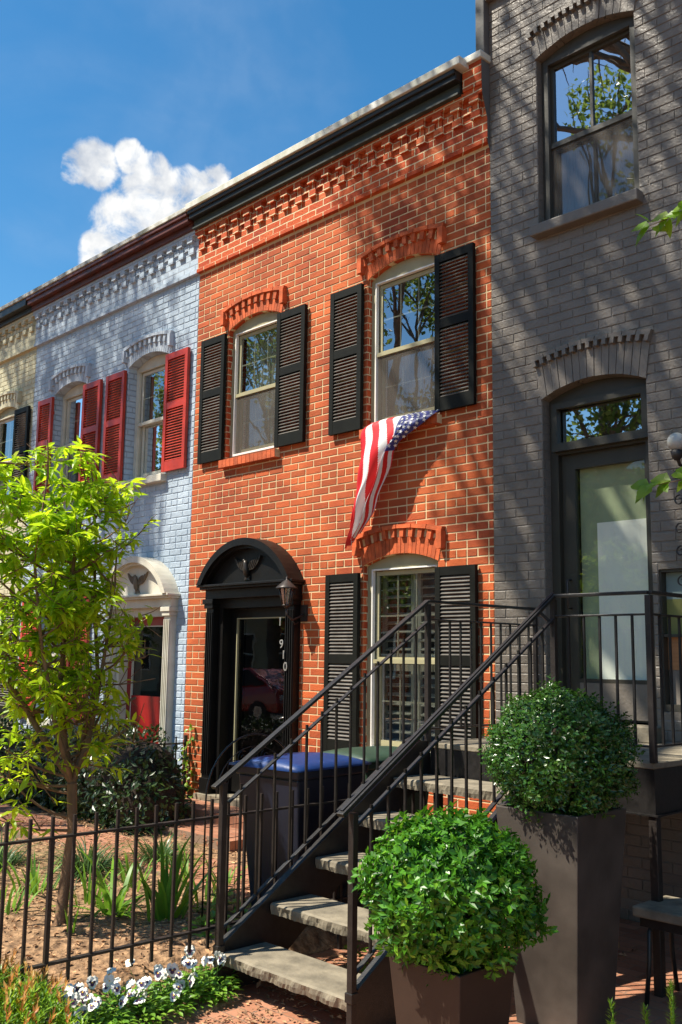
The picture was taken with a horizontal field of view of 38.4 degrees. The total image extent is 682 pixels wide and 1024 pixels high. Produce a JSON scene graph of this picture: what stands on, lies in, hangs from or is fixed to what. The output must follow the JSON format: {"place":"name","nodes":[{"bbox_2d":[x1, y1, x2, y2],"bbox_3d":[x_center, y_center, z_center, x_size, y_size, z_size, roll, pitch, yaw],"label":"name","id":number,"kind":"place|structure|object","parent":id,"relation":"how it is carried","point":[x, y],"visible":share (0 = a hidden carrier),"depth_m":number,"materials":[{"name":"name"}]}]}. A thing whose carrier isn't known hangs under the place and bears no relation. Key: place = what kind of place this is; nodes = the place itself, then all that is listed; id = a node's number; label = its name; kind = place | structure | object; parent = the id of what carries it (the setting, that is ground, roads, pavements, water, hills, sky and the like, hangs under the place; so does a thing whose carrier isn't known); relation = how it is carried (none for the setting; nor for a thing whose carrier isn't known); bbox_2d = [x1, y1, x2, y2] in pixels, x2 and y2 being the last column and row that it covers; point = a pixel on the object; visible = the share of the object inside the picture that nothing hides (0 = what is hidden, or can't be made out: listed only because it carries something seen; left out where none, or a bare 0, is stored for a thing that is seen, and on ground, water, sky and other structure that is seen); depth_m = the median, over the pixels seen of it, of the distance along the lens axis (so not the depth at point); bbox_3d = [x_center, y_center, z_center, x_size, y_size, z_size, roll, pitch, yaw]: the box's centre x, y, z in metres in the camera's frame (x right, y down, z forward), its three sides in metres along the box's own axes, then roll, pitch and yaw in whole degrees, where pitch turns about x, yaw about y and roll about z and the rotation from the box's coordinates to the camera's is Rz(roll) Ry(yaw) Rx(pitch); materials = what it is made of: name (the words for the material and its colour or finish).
{"place":"outdoors","nodes":[
{"label":"outdoors","id":0,"kind":"place"},
{"bbox_2d":[0,804,249,900],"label":"path","id":1,"kind":"structure","parent":0,"point":[4,808],"depth_m":8.65,"materials":[{"name":"brick"}]},
{"bbox_2d":[0,0,475,306],"label":"sky","id":2,"kind":"structure","parent":0,"point":[116,116],"materials":[{"name":"blue"}]},
{"bbox_2d":[340,940,374,967],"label":"broadleaf plant","id":3,"kind":"object","parent":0,"point":[362,949],"visible":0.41,"depth_m":5.75,"materials":[{"name":"green plant"}]},
{"bbox_2d":[184,918,681,1023],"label":"pavement","id":4,"kind":"structure","parent":0,"point":[630,984],"depth_m":5.25,"materials":[{"name":"brick"}]},
{"bbox_2d":[0,294,36,727],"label":"cream row house","id":5,"kind":"structure","parent":4,"relation":"on","point":[18,349],"depth_m":14.70,"materials":[{"name":"brick"}]},
{"bbox_2d":[0,407,16,493],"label":"window","id":6,"kind":"structure","parent":5,"relation":"in","point":[7,416],"depth_m":15.11,"materials":[{"name":"white wood"}]},
{"bbox_2d":[14,207,199,768],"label":"painted row house","id":7,"kind":"structure","parent":4,"relation":"on","point":[116,342],"depth_m":12.35,"materials":[{"name":"white brick"}]},
{"bbox_2d":[43,589,68,717],"bbox_3d":[-3.713,1.900,13.225,0.106,1.758,0.898,9,-12,-44],"label":"window","id":8,"kind":"structure","parent":7,"relation":"in","point":[54,654],"depth_m":13.47,"materials":[{"name":"beige paint"}]},
{"bbox_2d":[58,383,86,494],"bbox_3d":[-3.605,-0.985,13.650,0.204,1.593,0.900,9,-12,-44],"label":"window","id":9,"kind":"structure","parent":7,"relation":"in","point":[72,400],"depth_m":13.83,"materials":[{"name":"beige paint"}]},
{"bbox_2d":[125,617,163,743],"bbox_3d":[-2.272,2.181,11.616,0.051,1.849,0.938,9,-12,-44],"label":"door","id":10,"kind":"structure","parent":7,"relation":"in","point":[150,714],"depth_m":11.65,"materials":[{"name":"red paint"}]},
{"bbox_2d":[133,354,166,478],"bbox_3d":[-2.254,-1.171,12.277,0.204,1.593,0.900,9,-12,-44],"label":"window","id":11,"kind":"structure","parent":7,"relation":"in","point":[148,434],"depth_m":12.44,"materials":[{"name":"clear glass"}]},
{"bbox_2d":[53,976,247,1023],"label":"soil strip","id":12,"kind":"object","parent":4,"relation":"on","point":[199,1011],"visible":0.21,"depth_m":4.97,"materials":[{"name":"brown soil"}]},
{"bbox_2d":[0,949,91,1023],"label":"shrub","id":13,"kind":"object","parent":12,"relation":"on","point":[15,991],"visible":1,"depth_m":4.33,"materials":[{"name":"green plant"}]},
{"bbox_2d":[21,983,79,1023],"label":"pansy plant","id":14,"kind":"object","parent":12,"relation":"on","point":[69,986],"visible":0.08,"depth_m":4.70,"materials":[{"name":"white plant"}]},
{"bbox_2d":[29,987,87,1023],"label":"pansy plant","id":15,"kind":"object","parent":12,"relation":"on","point":[76,996],"visible":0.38,"depth_m":4.63,"materials":[{"name":"white plant"}]},
{"bbox_2d":[53,993,94,1023],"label":"pansy plant","id":16,"kind":"object","parent":12,"relation":"on","point":[88,996],"visible":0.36,"depth_m":4.58,"materials":[{"name":"white plant"}]},
{"bbox_2d":[55,1001,115,1023],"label":"pansy plant","id":17,"kind":"object","parent":12,"relation":"on","point":[92,1005],"visible":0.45,"depth_m":4.57,"materials":[{"name":"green plant"}]},
{"bbox_2d":[69,976,116,1022],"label":"pansy plant","id":18,"kind":"object","parent":12,"relation":"on","point":[91,982],"visible":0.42,"depth_m":4.79,"materials":[{"name":"white plant"}]},
{"bbox_2d":[82,997,139,1023],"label":"pansy plant","id":19,"kind":"object","parent":12,"relation":"on","point":[99,1002],"visible":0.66,"depth_m":4.67,"materials":[{"name":"green plant"}]},
{"bbox_2d":[88,996,137,1023],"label":"pansy plant","id":20,"kind":"object","parent":12,"relation":"on","point":[123,1000],"visible":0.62,"depth_m":4.72,"materials":[{"name":"green plant"}]},
{"bbox_2d":[88,967,147,1016],"bbox_3d":[-1.128,2.404,4.916,0.330,0.221,0.337,9,-12,-44],"label":"pansy plant","id":21,"kind":"object","parent":12,"relation":"on","point":[108,980],"visible":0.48,"depth_m":4.88,"materials":[{"name":"green plant"}]},
{"bbox_2d":[96,976,159,1023],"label":"pansy plant","id":22,"kind":"object","parent":12,"relation":"on","point":[145,982],"visible":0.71,"depth_m":4.81,"materials":[{"name":"green plant"}]},
{"bbox_2d":[115,959,172,1013],"bbox_3d":[-0.999,2.427,5.038,0.331,0.210,0.315,-1,-9,13],"label":"pansy plant","id":23,"kind":"object","parent":12,"relation":"on","point":[152,986],"visible":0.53,"depth_m":5.01,"materials":[{"name":"green plant"}]},
{"bbox_2d":[115,989,178,1023],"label":"pansy plant","id":24,"kind":"object","parent":12,"relation":"on","point":[129,995],"visible":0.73,"depth_m":4.82,"materials":[{"name":"green plant"}]},
{"bbox_2d":[130,962,197,1021],"bbox_3d":[-0.877,2.410,4.963,0.339,0.222,0.343,9,-12,-44],"label":"pansy plant","id":25,"kind":"object","parent":12,"relation":"on","point":[171,970],"visible":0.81,"depth_m":4.96,"materials":[{"name":"green plant"}]},
{"bbox_2d":[149,955,205,1004],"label":"pansy plant","id":26,"kind":"object","parent":12,"relation":"on","point":[186,962],"visible":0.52,"depth_m":5.12,"materials":[{"name":"green plant"}]},
{"bbox_2d":[166,959,224,1008],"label":"pansy plant","id":27,"kind":"object","parent":12,"relation":"on","point":[190,980],"visible":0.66,"depth_m":5.07,"materials":[{"name":"green plant"}]},
{"bbox_2d":[173,945,227,993],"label":"pansy plant","id":28,"kind":"object","parent":12,"relation":"on","point":[211,959],"visible":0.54,"depth_m":5.28,"materials":[{"name":"green plant"}]},
{"bbox_2d":[185,954,242,990],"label":"pansy plant","id":29,"kind":"object","parent":12,"relation":"on","point":[202,968],"visible":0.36,"depth_m":5.31,"materials":[{"name":"green plant"}]},
{"bbox_2d":[187,951,242,1004],"bbox_3d":[-0.675,2.448,5.177,0.337,0.217,0.343,9,-12,-44],"label":"pansy plant","id":30,"kind":"object","parent":12,"relation":"on","point":[204,960],"visible":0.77,"depth_m":5.14,"materials":[{"name":"green plant"}]},
{"bbox_2d":[0,782,449,1020],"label":"iron fence","id":31,"kind":"object","parent":12,"relation":"on","point":[51,838],"visible":0.49,"depth_m":5.17,"materials":[{"name":"black metal"}]},
{"bbox_2d":[0,798,368,1023],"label":"garden bed","id":32,"kind":"object","parent":4,"relation":"on","point":[315,939],"visible":0.13,"depth_m":6.03,"materials":[{"name":"soil"}]},
{"bbox_2d":[0,878,42,914],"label":"bulb plant","id":33,"kind":"object","parent":32,"relation":"on","point":[7,908],"visible":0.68,"depth_m":6.43,"materials":[{"name":"green plant"}]},
{"bbox_2d":[0,850,60,894],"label":"bulb plant","id":34,"kind":"object","parent":32,"relation":"on","point":[34,873],"visible":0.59,"depth_m":7.04,"materials":[{"name":"green plant"}]},
{"bbox_2d":[0,829,62,873],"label":"lilyturf","id":35,"kind":"object","parent":32,"relation":"on","point":[12,857],"visible":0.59,"depth_m":7.84,"materials":[{"name":"green plant"}]},
{"bbox_2d":[64,902,80,934],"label":"bulb plant","id":36,"kind":"object","parent":32,"relation":"on","point":[74,925],"visible":0.56,"depth_m":5.95,"materials":[{"name":"green plant"}]},
{"bbox_2d":[0,435,163,925],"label":"young tree","id":37,"kind":"object","parent":32,"relation":"on","point":[65,608],"visible":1,"depth_m":6.29,"materials":[{"name":"green plant"}]},
{"bbox_2d":[24,824,143,888],"bbox_3d":[-1.985,2.741,7.627,0.997,0.518,1.041,5,-9,-27],"label":"lilyturf","id":38,"kind":"object","parent":32,"relation":"on","point":[85,861],"visible":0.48,"depth_m":7.59,"materials":[{"name":"green plant"}]},
{"bbox_2d":[56,855,125,905],"bbox_3d":[-1.753,2.583,6.852,0.599,0.309,0.539,9,-12,-44],"label":"bulb plant","id":39,"kind":"object","parent":32,"relation":"on","point":[87,896],"visible":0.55,"depth_m":6.84,"materials":[{"name":"green plant"}]},
{"bbox_2d":[0,711,192,836],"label":"garden hedge","id":40,"kind":"object","parent":32,"relation":"on","point":[150,781],"visible":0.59,"depth_m":9.53,"materials":[{"name":"green plant"}]},
{"bbox_2d":[44,847,156,927],"bbox_3d":[-1.513,2.500,6.518,0.924,0.520,0.927,9,-12,-44],"label":"iris plant","id":41,"kind":"object","parent":32,"relation":"on","point":[105,908],"visible":0.63,"depth_m":6.48,"materials":[{"name":"green plant"}]},
{"bbox_2d":[49,735,187,797],"bbox_3d":[-2.555,2.883,10.926,0.900,0.830,1.570,9,-12,-44],"label":"garden railing","id":42,"kind":"object","parent":32,"relation":"on","point":[184,765],"visible":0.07,"depth_m":10.66,"materials":[{"name":"black metal"}]},
{"bbox_2d":[106,847,168,891],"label":"bulb plant","id":43,"kind":"object","parent":32,"relation":"on","point":[122,868],"visible":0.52,"depth_m":7.30,"materials":[{"name":"green plant"}]},
{"bbox_2d":[112,824,216,872],"bbox_3d":[-1.478,2.802,7.948,1.007,0.565,0.990,9,-12,-44],"label":"lilyturf","id":44,"kind":"object","parent":32,"relation":"on","point":[148,848],"visible":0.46,"depth_m":7.92,"materials":[{"name":"green plant"}]},
{"bbox_2d":[125,833,214,921],"bbox_3d":[-1.092,2.381,6.374,0.524,0.564,0.671,-2,-9,17],"label":"iris plant","id":45,"kind":"object","parent":32,"relation":"on","point":[162,902],"visible":0.76,"depth_m":6.38,"materials":[{"name":"green plant"}]},
{"bbox_2d":[157,843,215,882],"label":"bulb plant","id":46,"kind":"object","parent":32,"relation":"on","point":[186,870],"visible":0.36,"depth_m":7.46,"materials":[{"name":"green plant"}]},
{"bbox_2d":[169,867,229,906],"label":"bulb plant","id":47,"kind":"object","parent":32,"relation":"on","point":[196,897],"visible":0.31,"depth_m":6.88,"materials":[{"name":"green plant"}]},
{"bbox_2d":[181,910,238,938],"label":"broadleaf plant","id":48,"kind":"object","parent":32,"relation":"on","point":[203,920],"visible":0.32,"depth_m":6.02,"materials":[{"name":"green plant"}]},
{"bbox_2d":[188,888,250,923],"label":"broadleaf plant","id":49,"kind":"object","parent":32,"relation":"on","point":[213,904],"visible":0.42,"depth_m":6.42,"materials":[{"name":"green plant"}]},
{"bbox_2d":[205,858,247,893],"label":"bulb plant","id":50,"kind":"object","parent":32,"relation":"on","point":[215,878],"visible":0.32,"depth_m":7.16,"materials":[{"name":"green plant"}]},
{"bbox_2d":[201,733,288,916],"bbox_3d":[-0.597,2.100,6.638,0.810,1.175,0.012,9,-12,-44],"label":"wire trellis","id":51,"kind":"object","parent":32,"relation":"on","point":[218,758],"visible":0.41,"depth_m":6.47,"materials":[{"name":"black metal"}]},
{"bbox_2d":[229,752,370,906],"bbox_3d":[-0.259,2.135,6.502,0.630,1.033,0.765,-7,-11,41],"label":"wheelie bin","id":52,"kind":"object","parent":32,"relation":"on","point":[247,771],"visible":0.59,"depth_m":6.31,"materials":[{"name":"blue plastic"}]},
{"bbox_2d":[0,809,636,1023],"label":"leaf litter","id":53,"kind":"object","parent":32,"relation":"on","point":[207,951],"visible":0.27,"depth_m":5.92,"materials":[{"name":"brown plant"}]},
{"bbox_2d":[323,746,428,883],"bbox_3d":[0.269,2.268,7.282,0.765,1.013,0.630,7,-11,-38],"label":"wheelie bin","id":54,"kind":"object","parent":32,"relation":"on","point":[370,754],"visible":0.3,"depth_m":7.12,"materials":[{"name":"green plastic"}]},
{"bbox_2d":[158,49,496,851],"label":"brick row house","id":55,"kind":"structure","parent":4,"relation":"on","point":[344,269],"depth_m":9.56,"materials":[{"name":"orange brick"}]},
{"bbox_2d":[178,723,194,797],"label":"wall vine","id":56,"kind":"object","parent":55,"relation":"attached to","point":[185,762],"depth_m":10.63,"materials":[{"name":"green plant"}]},
{"bbox_2d":[230,312,278,457],"bbox_3d":[-0.837,-1.375,10.768,0.239,1.593,0.900,9,-12,-44],"label":"window","id":57,"kind":"structure","parent":55,"relation":"in","point":[255,406],"depth_m":10.88,"materials":[{"name":"clear glass"}]},
{"bbox_2d":[227,607,284,791],"bbox_3d":[-0.846,1.949,10.126,0.113,1.909,1.018,9,-12,-44],"label":"door","id":58,"kind":"structure","parent":55,"relation":"in","point":[273,612],"depth_m":10.43,"materials":[{"name":"black paint"}]},
{"bbox_2d":[276,577,307,624],"bbox_3d":[-0.474,0.864,9.548,0.341,0.465,0.202,4,-9,-21],"label":"wall lantern","id":59,"kind":"object","parent":55,"relation":"attached to","point":[289,585],"depth_m":9.53,"materials":[{"name":"brown metal"}]},
{"bbox_2d":[344,409,438,548],"bbox_3d":[0.426,-0.297,8.835,0.226,1.185,1.110,9,-12,-44],"label":"flag","id":60,"kind":"object","parent":55,"relation":"attached to","point":[380,439],"visible":1,"depth_m":8.90,"materials":[{"name":"multicoloured fabric"}]},
{"bbox_2d":[366,554,437,746],"bbox_3d":[0.634,1.283,8.805,0.233,1.798,0.898,9,-12,-44],"label":"window","id":61,"kind":"structure","parent":55,"relation":"in","point":[415,565],"depth_m":8.95,"materials":[{"name":"white wood"}]},
{"bbox_2d":[371,255,439,422],"bbox_3d":[0.688,-1.585,9.217,0.239,1.593,0.900,9,-12,-44],"label":"window","id":62,"kind":"structure","parent":55,"relation":"in","point":[402,385],"depth_m":9.28,"materials":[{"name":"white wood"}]},
{"bbox_2d":[211,590,681,1023],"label":"entry staircase","id":63,"kind":"structure","parent":4,"relation":"on","point":[255,942],"depth_m":5.58,"materials":[{"name":"black metal"}]},
{"bbox_2d":[389,946,514,1023],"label":"planter","id":64,"kind":"object","parent":4,"relation":"on","point":[475,996],"visible":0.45,"depth_m":4.04,"materials":[{"name":"brown metal"}]},
{"bbox_2d":[347,800,558,986],"bbox_3d":[0.476,1.647,4.246,0.891,0.746,0.898,9,-12,-44],"label":"rounded shrub","id":65,"kind":"object","parent":64,"relation":"in","point":[458,899],"visible":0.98,"depth_m":4.00,"materials":[{"name":"green plant"}]},
{"bbox_2d":[496,801,625,1023],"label":"tall planter","id":66,"kind":"object","parent":4,"relation":"on","point":[566,973],"visible":0.75,"depth_m":4.81,"materials":[{"name":"grey metal"}]},
{"bbox_2d":[477,675,645,827],"bbox_3d":[1.127,1.257,5.112,0.855,0.823,0.855,9,-12,-44],"label":"boxwood ball","id":67,"kind":"object","parent":66,"relation":"in","point":[551,755],"visible":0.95,"depth_m":4.87,"materials":[{"name":"green plant"}]},
{"bbox_2d":[475,0,681,922],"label":"grey row house","id":68,"kind":"structure","parent":4,"relation":"on","point":[585,132],"depth_m":7.74,"materials":[{"name":"brick"}]},
{"bbox_2d":[541,16,639,220],"bbox_3d":[2.099,-3.163,8.027,0.249,1.603,0.908,9,-12,-44],"label":"window","id":69,"kind":"structure","parent":68,"relation":"in","point":[589,83],"depth_m":8.05,"materials":[{"name":"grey glass"}]},
{"bbox_2d":[562,443,649,722],"bbox_3d":[2.037,0.539,7.466,0.144,2.064,0.758,9,-12,-44],"label":"door","id":70,"kind":"structure","parent":68,"relation":"in","point":[614,527],"depth_m":7.53,"materials":[{"name":"grey glass"}]},
{"bbox_2d":[660,568,681,711],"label":"window","id":71,"kind":"structure","parent":68,"relation":"in","point":[674,604],"depth_m":6.95,"materials":[{"name":"black wood"}]},
{"bbox_2d":[667,432,681,466],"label":"globe light","id":72,"kind":"object","parent":68,"relation":"attached to","point":[674,442],"visible":0.99,"depth_m":6.86,"materials":[{"name":"white glass"}]},
{"bbox_2d":[674,470,681,585],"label":"house number","id":73,"kind":"object","parent":68,"relation":"attached to","point":[677,524],"visible":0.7,"depth_m":6.85,"materials":[{"name":"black metal"}]},
{"bbox_2d":[605,998,615,1023],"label":"yew shoot","id":74,"kind":"object","parent":4,"relation":"on","point":[611,1005],"visible":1,"depth_m":3.92,"materials":[{"name":"green plant"}]},
{"bbox_2d":[640,1002,651,1023],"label":"yew shoot","id":75,"kind":"object","parent":4,"relation":"on","point":[645,1018],"visible":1,"depth_m":3.82,"materials":[{"name":"green plant"}]},
{"bbox_2d":[632,895,681,1005],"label":"stone bench","id":76,"kind":"object","parent":4,"relation":"on","point":[665,914],"visible":0.98,"depth_m":5.23,"materials":[{"name":"grey stone"}]},
{"bbox_2d":[664,977,678,1023],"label":"yew shoot","id":77,"kind":"object","parent":4,"relation":"on","point":[671,1013],"visible":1,"depth_m":3.75,"materials":[{"name":"green plant"}]},
{"bbox_3d":[3.520,0.198,2.980,2.478,4.174,2.488,9,-12,-44],"label":"evergreen tree","id":78,"kind":"object","parent":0,"visible":0},
{"bbox_2d":[630,467,681,502],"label":"vine sprig","id":79,"kind":"object","parent":78,"relation":"attached to","point":[643,487],"visible":1,"depth_m":6.08,"materials":[{"name":"green plant"}]},
{"bbox_2d":[631,201,681,246],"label":"vine sprig","id":80,"kind":"object","parent":78,"relation":"attached to","point":[664,217],"visible":1,"depth_m":6.27,"materials":[{"name":"green plant"}]}
]}

